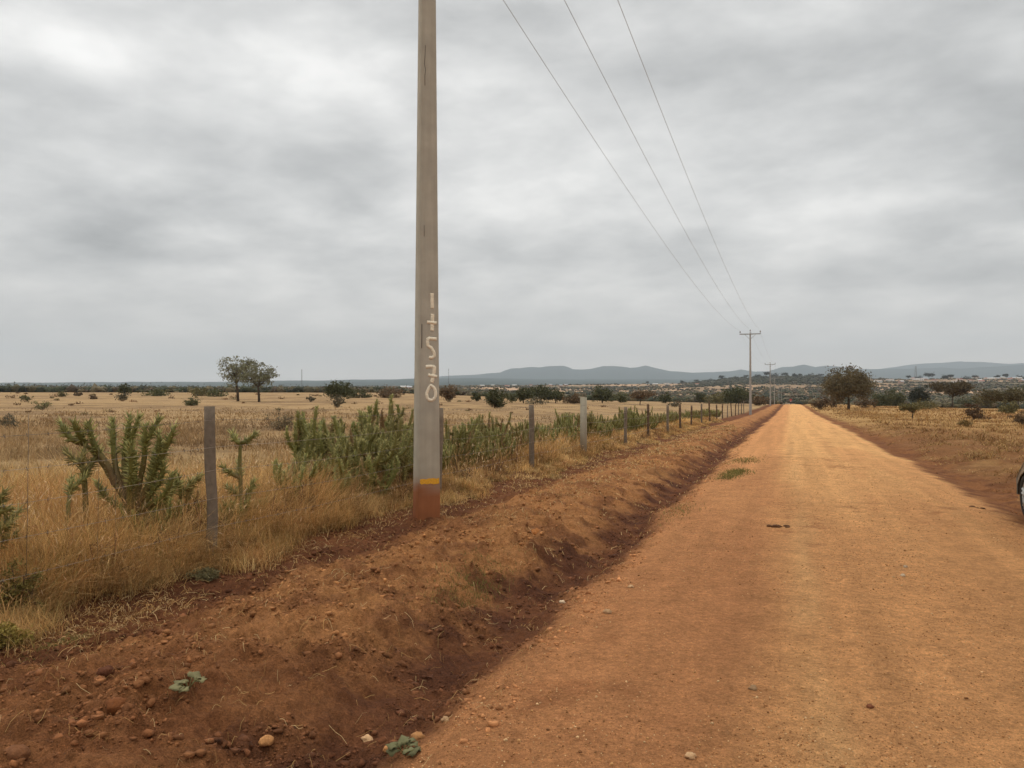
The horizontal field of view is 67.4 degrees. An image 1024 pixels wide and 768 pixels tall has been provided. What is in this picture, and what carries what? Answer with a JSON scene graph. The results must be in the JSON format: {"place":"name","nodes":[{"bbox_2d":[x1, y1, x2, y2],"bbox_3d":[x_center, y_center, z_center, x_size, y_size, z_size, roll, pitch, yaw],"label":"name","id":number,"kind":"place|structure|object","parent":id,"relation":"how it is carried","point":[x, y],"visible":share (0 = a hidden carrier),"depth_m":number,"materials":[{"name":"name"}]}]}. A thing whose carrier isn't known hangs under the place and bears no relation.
{"place":"outdoors","nodes":[
{"label":"outdoors","id":0,"kind":"place"},
{"bbox_2d":[0,406,615,519],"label":"pasture grass","id":1,"kind":"structure","parent":0,"point":[186,431],"depth_m":28.26,"materials":[{"name":"plant"}]},
{"bbox_2d":[0,415,727,657],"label":"dry grass","id":2,"kind":"structure","parent":0,"point":[44,516],"depth_m":8.05,"materials":[{"name":"plant"}]},
{"bbox_2d":[0,379,1023,767],"bbox_3d":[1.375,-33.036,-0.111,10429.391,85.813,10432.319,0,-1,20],"label":"ground","id":3,"kind":"structure","parent":0,"point":[334,711],"depth_m":6.09,"materials":[{"name":"soil"}]},
{"bbox_2d":[0,411,18,429],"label":"thorn bush","id":4,"kind":"object","parent":3,"relation":"on","point":[7,422],"visible":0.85,"depth_m":31.02,"materials":[{"name":"brown plant"}]},
{"bbox_2d":[0,484,29,549],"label":"spiny cactus","id":5,"kind":"object","parent":3,"relation":"on","point":[5,510],"visible":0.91,"depth_m":6.09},
{"bbox_2d":[3,744,30,760],"bbox_3d":[-2.187,1.632,3.382,0.122,0.085,0.103,0,-1,20],"label":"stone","id":6,"kind":"object","parent":3,"relation":"on","point":[15,752],"visible":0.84,"depth_m":3.36,"materials":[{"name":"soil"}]},
{"bbox_2d":[0,618,36,648],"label":"shrub","id":7,"kind":"object","parent":3,"relation":"on","point":[5,630],"visible":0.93,"depth_m":5.15,"materials":[{"name":"green plant"}]},
{"bbox_2d":[0,554,50,614],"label":"shrub","id":8,"kind":"object","parent":3,"relation":"on","point":[19,589],"visible":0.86,"depth_m":5.74,"materials":[{"name":"green plant"}]},
{"bbox_2d":[28,398,58,409],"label":"thorn bush","id":9,"kind":"object","parent":3,"relation":"on","point":[44,405],"visible":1,"depth_m":62.50,"materials":[{"name":"green plant"}]},
{"bbox_2d":[61,469,92,537],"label":"spiny cactus","id":10,"kind":"object","parent":3,"relation":"on","point":[74,487],"visible":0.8,"depth_m":7.29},
{"bbox_2d":[60,441,104,528],"bbox_3d":[-4.195,1.156,7.536,0.422,1.219,0.272,1,-1,-40],"label":"spiny cactus","id":11,"kind":"object","parent":3,"relation":"on","point":[78,460],"visible":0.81,"depth_m":7.49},
{"bbox_2d":[96,665,114,677],"bbox_3d":[-2.294,1.630,4.340,0.099,0.069,0.086,0,-1,-5],"label":"soil clod","id":12,"kind":"object","parent":3,"relation":"on","point":[107,671],"visible":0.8,"depth_m":4.31,"materials":[{"name":"soil"}]},
{"bbox_2d":[75,531,140,579],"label":"dead shrub","id":13,"kind":"object","parent":3,"relation":"on","point":[108,559],"visible":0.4,"depth_m":6.57,"materials":[{"name":"brown plant"}]},
{"bbox_2d":[105,697,126,715],"bbox_3d":[-2.006,1.634,3.891,0.123,0.096,0.119,0,-1,20],"label":"soil clod","id":14,"kind":"object","parent":3,"relation":"on","point":[114,704],"visible":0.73,"depth_m":3.85,"materials":[{"name":"soil"}]},
{"bbox_2d":[55,409,184,527],"bbox_3d":[-3.905,1.000,7.733,1.248,1.511,0.686,0,-1,-1],"label":"spiny cactus","id":15,"kind":"object","parent":3,"relation":"on","point":[129,468],"visible":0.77,"depth_m":7.66,"materials":[{"name":"plant"}]},
{"bbox_2d":[116,383,131,395],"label":"acacia tree","id":16,"kind":"object","parent":3,"relation":"on","point":[124,388],"visible":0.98,"depth_m":166.40,"materials":[{"name":"green plant"}]},
{"bbox_2d":[110,515,166,542],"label":"spiny cactus","id":17,"kind":"object","parent":3,"relation":"on","point":[144,519],"visible":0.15,"depth_m":7.43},
{"bbox_2d":[117,497,182,537],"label":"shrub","id":18,"kind":"object","parent":3,"relation":"on","point":[169,511],"visible":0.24,"depth_m":7.56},
{"bbox_2d":[138,386,172,395],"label":"bush","id":19,"kind":"object","parent":3,"relation":"on","point":[151,392],"visible":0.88,"depth_m":165.90,"materials":[{"name":"green plant"}]},
{"bbox_2d":[168,671,206,692],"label":"leafy weed","id":20,"kind":"object","parent":3,"relation":"on","point":[179,688],"visible":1,"depth_m":4.07,"materials":[{"name":"green plant"}]},
{"bbox_2d":[176,470,204,517],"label":"spiny cactus","id":21,"kind":"object","parent":3,"relation":"on","point":[191,482],"visible":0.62,"depth_m":8.24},
{"bbox_2d":[159,495,234,545],"bbox_3d":[-3.272,1.476,7.887,0.856,0.628,0.691,0,-1,-13],"label":"dead shrub","id":22,"kind":"object","parent":3,"relation":"on","point":[200,523],"visible":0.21,"depth_m":7.91,"materials":[{"name":"brown plant"}]},
{"bbox_2d":[188,386,214,395],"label":"bush","id":23,"kind":"object","parent":3,"relation":"on","point":[198,393],"visible":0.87,"depth_m":170.24,"materials":[{"name":"green plant"}]},
{"bbox_2d":[184,566,220,580],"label":"shrub","id":24,"kind":"object","parent":3,"relation":"on","point":[207,574],"visible":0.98,"depth_m":7.00,"materials":[{"name":"green plant"}]},
{"bbox_2d":[204,389,228,396],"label":"bush","id":25,"kind":"object","parent":3,"relation":"on","point":[216,393],"visible":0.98,"depth_m":158.90,"materials":[{"name":"green plant"}]},
{"bbox_2d":[197,486,250,534],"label":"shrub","id":26,"kind":"object","parent":3,"relation":"on","point":[233,503],"visible":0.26,"depth_m":8.60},
{"bbox_2d":[216,356,257,400],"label":"acacia tree","id":27,"kind":"object","parent":3,"relation":"on","point":[234,377],"visible":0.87,"depth_m":108.47,"materials":[{"name":"green plant"}]},
{"bbox_2d":[216,426,260,500],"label":"spiny cactus","id":28,"kind":"object","parent":3,"relation":"on","point":[240,443],"visible":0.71,"depth_m":8.88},
{"bbox_2d":[237,361,279,401],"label":"acacia tree","id":29,"kind":"object","parent":3,"relation":"on","point":[264,376],"visible":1,"depth_m":103.80,"materials":[{"name":"green plant"}]},
{"bbox_2d":[258,735,273,746],"bbox_3d":[-1.218,1.768,3.814,0.071,0.053,0.083,0,-1,20],"label":"stone","id":30,"kind":"object","parent":3,"relation":"on","point":[265,740],"visible":1,"depth_m":3.79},
{"bbox_2d":[242,486,296,525],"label":"dead shrub","id":31,"kind":"object","parent":3,"relation":"on","point":[273,510],"visible":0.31,"depth_m":8.92,"materials":[{"name":"brown plant"}]},
{"bbox_2d":[264,408,302,429],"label":"thorn bush","id":32,"kind":"object","parent":3,"relation":"on","point":[282,423],"visible":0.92,"depth_m":34.43,"materials":[{"name":"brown plant"}]},
{"bbox_2d":[271,452,351,499],"bbox_3d":[-2.684,1.357,10.326,1.102,0.921,1.171,0,-1,-15],"label":"spiny cactus","id":33,"kind":"object","parent":3,"relation":"on","point":[315,470],"visible":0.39,"depth_m":10.24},
{"bbox_2d":[277,432,345,487],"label":"spiny cactus","id":34,"kind":"object","parent":3,"relation":"on","point":[314,456],"visible":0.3,"depth_m":10.74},
{"bbox_2d":[283,405,376,471],"bbox_3d":[-2.810,1.060,11.666,1.133,1.528,1.208,0,-1,22],"label":"spiny cactus","id":35,"kind":"object","parent":3,"relation":"on","point":[306,437],"visible":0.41,"depth_m":11.41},
{"bbox_2d":[301,411,358,438],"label":"spiny cactus","id":36,"kind":"object","parent":3,"relation":"on","point":[319,428],"visible":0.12,"depth_m":12.48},
{"bbox_2d":[327,394,345,407],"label":"thorn bush","id":37,"kind":"object","parent":3,"relation":"on","point":[337,402],"visible":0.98,"depth_m":72.55,"materials":[{"name":"green plant"}]},
{"bbox_2d":[1,425,678,612],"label":"dead thatch","id":38,"kind":"object","parent":3,"relation":"on","point":[642,433],"visible":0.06,"depth_m":11.02,"materials":[{"name":"brown plant"}]},
{"bbox_2d":[0,392,679,475],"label":"dry herbs","id":39,"kind":"object","parent":3,"relation":"on","point":[172,397],"visible":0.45,"depth_m":69.88,"materials":[{"name":"beige plant"}]},
{"bbox_2d":[323,380,356,399],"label":"acacia tree","id":40,"kind":"object","parent":3,"relation":"on","point":[343,390],"visible":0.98,"depth_m":92.97,"materials":[{"name":"green plant"}]},
{"bbox_2d":[293,421,398,493],"bbox_3d":[-2.459,1.181,11.408,1.235,1.299,1.370,0,-1,-36],"label":"spiny cactus","id":41,"kind":"object","parent":3,"relation":"on","point":[378,460],"visible":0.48,"depth_m":11.25,"materials":[{"name":"plant"}]},
{"bbox_2d":[320,423,383,472],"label":"spiny cactus","id":42,"kind":"object","parent":3,"relation":"on","point":[371,437],"visible":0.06,"depth_m":11.62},
{"bbox_2d":[348,387,371,397],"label":"bush","id":43,"kind":"object","parent":3,"relation":"on","point":[354,394],"visible":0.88,"depth_m":146.77,"materials":[{"name":"green plant"}]},
{"bbox_2d":[317,403,406,438],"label":"spiny cactus","id":44,"kind":"object","parent":3,"relation":"on","point":[342,424],"visible":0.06,"depth_m":13.05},
{"bbox_2d":[326,449,399,498],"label":"spiny cactus","id":45,"kind":"object","parent":3,"relation":"on","point":[392,473],"visible":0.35,"depth_m":11.24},
{"bbox_2d":[319,417,413,481],"bbox_3d":[-2.269,1.157,12.020,1.442,1.367,1.300,0,-1,-13],"label":"spiny cactus","id":46,"kind":"object","parent":3,"relation":"on","point":[401,450],"visible":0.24,"depth_m":11.86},
{"bbox_2d":[0,397,743,580],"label":"wire fence","id":47,"kind":"object","parent":3,"relation":"on","point":[209,448],"visible":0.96,"depth_m":7.64,"materials":[{"name":"grey wood"}]},
{"bbox_2d":[346,425,413,481],"bbox_3d":[-2.027,1.258,12.669,1.426,1.192,1.515,0,-1,3],"label":"spiny cactus","id":48,"kind":"object","parent":3,"relation":"on","point":[411,468],"visible":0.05,"depth_m":12.60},
{"bbox_2d":[356,393,404,435],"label":"spiny cactus","id":49,"kind":"object","parent":3,"relation":"on","point":[370,418],"visible":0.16,"depth_m":13.61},
{"bbox_2d":[352,408,413,466],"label":"spiny cactus","id":50,"kind":"object","parent":3,"relation":"on","point":[394,428],"visible":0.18,"depth_m":12.73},
{"bbox_2d":[352,438,413,490],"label":"spiny cactus","id":51,"kind":"object","parent":3,"relation":"on","point":[405,461],"visible":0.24,"depth_m":12.01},
{"bbox_2d":[2,455,765,664],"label":"green grass","id":52,"kind":"structure","parent":3,"relation":"on","point":[737,473],"depth_m":6.92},
{"bbox_2d":[374,384,405,397],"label":"bush","id":53,"kind":"object","parent":3,"relation":"on","point":[385,394],"visible":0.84,"depth_m":151.71,"materials":[{"name":"green plant"}]},
{"bbox_2d":[385,735,420,756],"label":"leafy weed","id":54,"kind":"object","parent":3,"relation":"on","point":[392,749],"visible":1,"depth_m":3.77,"materials":[{"name":"green plant"}]},
{"bbox_2d":[413,0,439,520],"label":"utility pole","id":55,"kind":"object","parent":3,"relation":"on","point":[426,481],"visible":1,"depth_m":10.11,"materials":[{"name":"concrete"}]},
{"bbox_2d":[503,0,767,372],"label":"power line","id":56,"kind":"object","parent":55,"relation":"attached to","point":[589,132],"visible":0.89,"depth_m":21.87,"materials":[{"name":"metal"}]},
{"bbox_2d":[564,0,775,380],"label":"power line","id":57,"kind":"object","parent":55,"relation":"attached to","point":[638,144],"visible":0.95,"depth_m":23.21,"materials":[{"name":"metal"}]},
{"bbox_2d":[618,1,777,377],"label":"power line","id":58,"kind":"object","parent":55,"relation":"attached to","point":[672,139],"visible":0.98,"depth_m":22.17,"materials":[{"name":"metal"}]},
{"bbox_2d":[439,384,460,401],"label":"bush","id":59,"kind":"object","parent":3,"relation":"on","point":[449,394],"visible":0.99,"depth_m":116.95,"materials":[{"name":"brown plant"}]},
{"bbox_2d":[443,420,473,467],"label":"spiny cactus","id":60,"kind":"object","parent":3,"relation":"on","point":[449,434],"visible":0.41,"depth_m":15.66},
{"bbox_2d":[444,417,482,469],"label":"spiny cactus","id":61,"kind":"object","parent":3,"relation":"on","point":[477,444],"visible":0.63,"depth_m":15.76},
{"bbox_2d":[457,414,492,457],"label":"spiny cactus","id":62,"kind":"object","parent":3,"relation":"on","point":[487,434],"visible":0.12,"depth_m":16.91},
{"bbox_2d":[467,434,496,465],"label":"spiny cactus","id":63,"kind":"object","parent":3,"relation":"on","point":[485,453],"visible":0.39,"depth_m":16.55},
{"bbox_2d":[474,413,511,439],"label":"spiny cactus","id":64,"kind":"object","parent":3,"relation":"on","point":[493,427],"visible":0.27,"depth_m":18.51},
{"bbox_2d":[483,386,509,407],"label":"bush","id":65,"kind":"object","parent":3,"relation":"on","point":[496,399],"visible":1,"depth_m":87.08,"materials":[{"name":"green plant"}]},
{"bbox_2d":[483,423,511,457],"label":"spiny cactus","id":66,"kind":"object","parent":3,"relation":"on","point":[499,435],"visible":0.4,"depth_m":17.72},
{"bbox_2d":[489,436,515,461],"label":"spiny cactus","id":67,"kind":"object","parent":3,"relation":"on","point":[502,446],"visible":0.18,"depth_m":17.43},
{"bbox_2d":[0,429,1021,767],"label":"soil clods","id":68,"kind":"object","parent":3,"relation":"on","point":[216,739],"visible":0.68,"depth_m":5.11,"materials":[{"name":"earth"}]},
{"bbox_2d":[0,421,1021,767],"bbox_3d":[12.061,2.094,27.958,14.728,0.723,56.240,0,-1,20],"label":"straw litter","id":69,"kind":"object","parent":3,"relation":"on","point":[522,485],"visible":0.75,"depth_m":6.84,"materials":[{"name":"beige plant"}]},
{"bbox_2d":[0,374,1023,408],"bbox_3d":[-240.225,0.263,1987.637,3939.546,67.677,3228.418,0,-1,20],"label":"scrub","id":70,"kind":"object","parent":3,"relation":"on","point":[792,393],"visible":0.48,"depth_m":909.17,"materials":[{"name":"green plant"}]},
{"bbox_2d":[0,381,1023,408],"bbox_3d":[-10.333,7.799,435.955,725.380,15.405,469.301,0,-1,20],"label":"scrub edge","id":71,"kind":"object","parent":3,"relation":"on","point":[654,399],"visible":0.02,"depth_m":314.02,"materials":[{"name":"green plant"}]},
{"bbox_2d":[487,420,537,449],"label":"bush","id":72,"kind":"object","parent":3,"relation":"on","point":[525,440],"visible":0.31,"depth_m":19.26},
{"bbox_2d":[509,422,539,448],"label":"spiny cactus","id":73,"kind":"object","parent":3,"relation":"on","point":[518,427],"visible":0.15,"depth_m":20.01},
{"bbox_2d":[514,387,535,402],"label":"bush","id":74,"kind":"object","parent":3,"relation":"on","point":[524,393],"visible":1,"depth_m":126.89,"materials":[{"name":"green plant"}]},
{"bbox_2d":[529,384,556,400],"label":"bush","id":75,"kind":"object","parent":3,"relation":"on","point":[541,390],"visible":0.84,"depth_m":147.92,"materials":[{"name":"green plant"}]},
{"bbox_2d":[534,425,558,442],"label":"spiny cactus","id":76,"kind":"object","parent":3,"relation":"on","point":[552,434],"visible":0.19,"depth_m":21.20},
{"bbox_2d":[544,388,564,402],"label":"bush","id":77,"kind":"object","parent":3,"relation":"on","point":[558,395],"visible":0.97,"depth_m":147.10,"materials":[{"name":"green plant"}]},
{"bbox_2d":[541,422,576,445],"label":"spiny cactus","id":78,"kind":"object","parent":3,"relation":"on","point":[562,435],"visible":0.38,"depth_m":22.28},
{"bbox_2d":[553,413,579,443],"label":"spiny cactus","id":79,"kind":"object","parent":3,"relation":"on","point":[558,421],"visible":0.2,"depth_m":22.94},
{"bbox_2d":[561,413,579,437],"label":"spiny cactus","id":80,"kind":"object","parent":3,"relation":"on","point":[577,419],"visible":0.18,"depth_m":23.80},
{"bbox_2d":[561,392,586,403],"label":"bush","id":81,"kind":"object","parent":3,"relation":"on","point":[574,399],"visible":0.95,"depth_m":140.09,"materials":[{"name":"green plant"}]},
{"bbox_2d":[576,410,596,438],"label":"spiny cactus","id":82,"kind":"object","parent":3,"relation":"on","point":[590,421],"visible":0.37,"depth_m":24.64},
{"bbox_2d":[591,385,617,402],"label":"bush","id":83,"kind":"object","parent":3,"relation":"on","point":[599,392],"visible":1,"depth_m":167.95,"materials":[{"name":"green plant"}]},
{"bbox_2d":[612,390,628,402],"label":"bush","id":84,"kind":"object","parent":3,"relation":"on","point":[621,397],"visible":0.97,"depth_m":194.81,"materials":[{"name":"green plant"}]},
{"bbox_2d":[616,408,635,431],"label":"spiny cactus","id":85,"kind":"object","parent":3,"relation":"on","point":[631,421],"visible":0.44,"depth_m":32.16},
{"bbox_2d":[628,388,656,404],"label":"bush","id":86,"kind":"object","parent":3,"relation":"on","point":[639,394],"visible":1,"depth_m":152.95,"materials":[{"name":"brown plant"}]},
{"bbox_2d":[636,415,657,429],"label":"spiny cactus","id":87,"kind":"object","parent":3,"relation":"on","point":[644,421],"visible":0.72,"depth_m":35.34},
{"bbox_2d":[701,391,728,403],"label":"bush","id":88,"kind":"object","parent":3,"relation":"on","point":[714,398],"visible":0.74,"depth_m":222.91,"materials":[{"name":"green plant"}]},
{"bbox_2d":[719,385,754,404],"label":"acacia tree","id":89,"kind":"object","parent":3,"relation":"on","point":[734,397],"visible":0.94,"depth_m":186.66,"materials":[{"name":"green plant"}]},
{"bbox_2d":[739,330,760,414],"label":"utility pole","id":90,"kind":"object","parent":3,"relation":"on","point":[750,394],"visible":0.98,"depth_m":91.51,"materials":[{"name":"concrete"}]},
{"bbox_2d":[752,393,770,405],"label":"thorn bush","id":91,"kind":"object","parent":3,"relation":"on","point":[757,401],"visible":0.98,"depth_m":174.15,"materials":[{"name":"green plant"}]},
{"bbox_2d":[808,396,830,409],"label":"thorn bush","id":92,"kind":"object","parent":3,"relation":"on","point":[819,405],"visible":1,"depth_m":122.62,"materials":[{"name":"green plant"}]},
{"bbox_2d":[816,363,883,409],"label":"acacia tree","id":93,"kind":"object","parent":3,"relation":"on","point":[848,385],"visible":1,"depth_m":117.41,"materials":[{"name":"green plant"}]},
{"bbox_2d":[854,396,877,407],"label":"thorn bush","id":94,"kind":"object","parent":3,"relation":"on","point":[862,404],"visible":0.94,"depth_m":137.02,"materials":[{"name":"green plant"}]},
{"bbox_2d":[869,390,895,405],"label":"bush","id":95,"kind":"object","parent":3,"relation":"on","point":[888,399],"visible":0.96,"depth_m":176.95,"materials":[{"name":"green plant"}]},
{"bbox_2d":[883,387,906,405],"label":"bush","id":96,"kind":"object","parent":3,"relation":"on","point":[900,398],"visible":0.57,"depth_m":196.76,"materials":[{"name":"green plant"}]},
{"bbox_2d":[898,403,923,417],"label":"acacia tree","id":97,"kind":"object","parent":3,"relation":"on","point":[910,408],"visible":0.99,"depth_m":64.08,"materials":[{"name":"green plant"}]},
{"bbox_2d":[907,385,930,402],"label":"acacia tree","id":98,"kind":"object","parent":3,"relation":"on","point":[916,394],"visible":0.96,"depth_m":186.18,"materials":[{"name":"green plant"}]},
{"bbox_2d":[912,398,938,408],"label":"bush","id":99,"kind":"object","parent":3,"relation":"on","point":[926,404],"visible":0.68,"depth_m":131.37,"materials":[{"name":"green plant"}]},
{"bbox_2d":[927,379,977,407],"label":"acacia tree","id":100,"kind":"object","parent":3,"relation":"on","point":[955,388],"visible":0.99,"depth_m":205.77,"materials":[{"name":"green plant"}]},
{"bbox_2d":[961,403,991,419],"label":"thorn bush","id":101,"kind":"object","parent":3,"relation":"on","point":[974,413],"visible":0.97,"depth_m":58.60,"materials":[{"name":"brown plant"}]},
{"bbox_2d":[968,390,997,407],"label":"bush","id":102,"kind":"object","parent":3,"relation":"on","point":[981,401],"visible":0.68,"depth_m":250.88,"materials":[{"name":"green plant"}]},
{"bbox_2d":[974,386,1023,403],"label":"acacia tree","id":103,"kind":"object","parent":3,"relation":"on","point":[1000,396],"visible":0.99,"depth_m":115.26,"materials":[{"name":"green plant"}]},
{"bbox_2d":[995,399,1019,413],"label":"bush","id":104,"kind":"object","parent":3,"relation":"on","point":[1012,409],"visible":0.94,"depth_m":95.18,"materials":[{"name":"green plant"}]},
{"bbox_2d":[1007,408,1023,424],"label":"thorn bush","id":105,"kind":"object","parent":3,"relation":"on","point":[1019,418],"visible":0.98,"depth_m":45.31,"materials":[{"name":"green plant"}]},
{"bbox_2d":[1016,462,1023,514],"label":"parked car","id":106,"kind":"object","parent":3,"relation":"on","point":[1020,482],"visible":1,"depth_m":10.75,"materials":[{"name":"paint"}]},
{"bbox_2d":[0,361,1023,386],"bbox_3d":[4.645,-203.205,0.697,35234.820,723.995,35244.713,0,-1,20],"label":"hills","id":107,"kind":"structure","parent":0,"point":[607,374],"depth_m":10054.77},
{"bbox_2d":[0,0,1023,382],"label":"sky","id":108,"kind":"structure","parent":0,"point":[186,186],"materials":[{"name":"grey"}]},
{"bbox_2d":[405,404,1023,767],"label":"road","id":109,"kind":"structure","parent":0,"point":[720,625],"depth_m":5.13,"materials":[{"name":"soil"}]},
{"bbox_2d":[807,405,1023,500],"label":"verge grass","id":110,"kind":"structure","parent":0,"point":[986,438],"depth_m":42.08,"materials":[{"name":"plant"}]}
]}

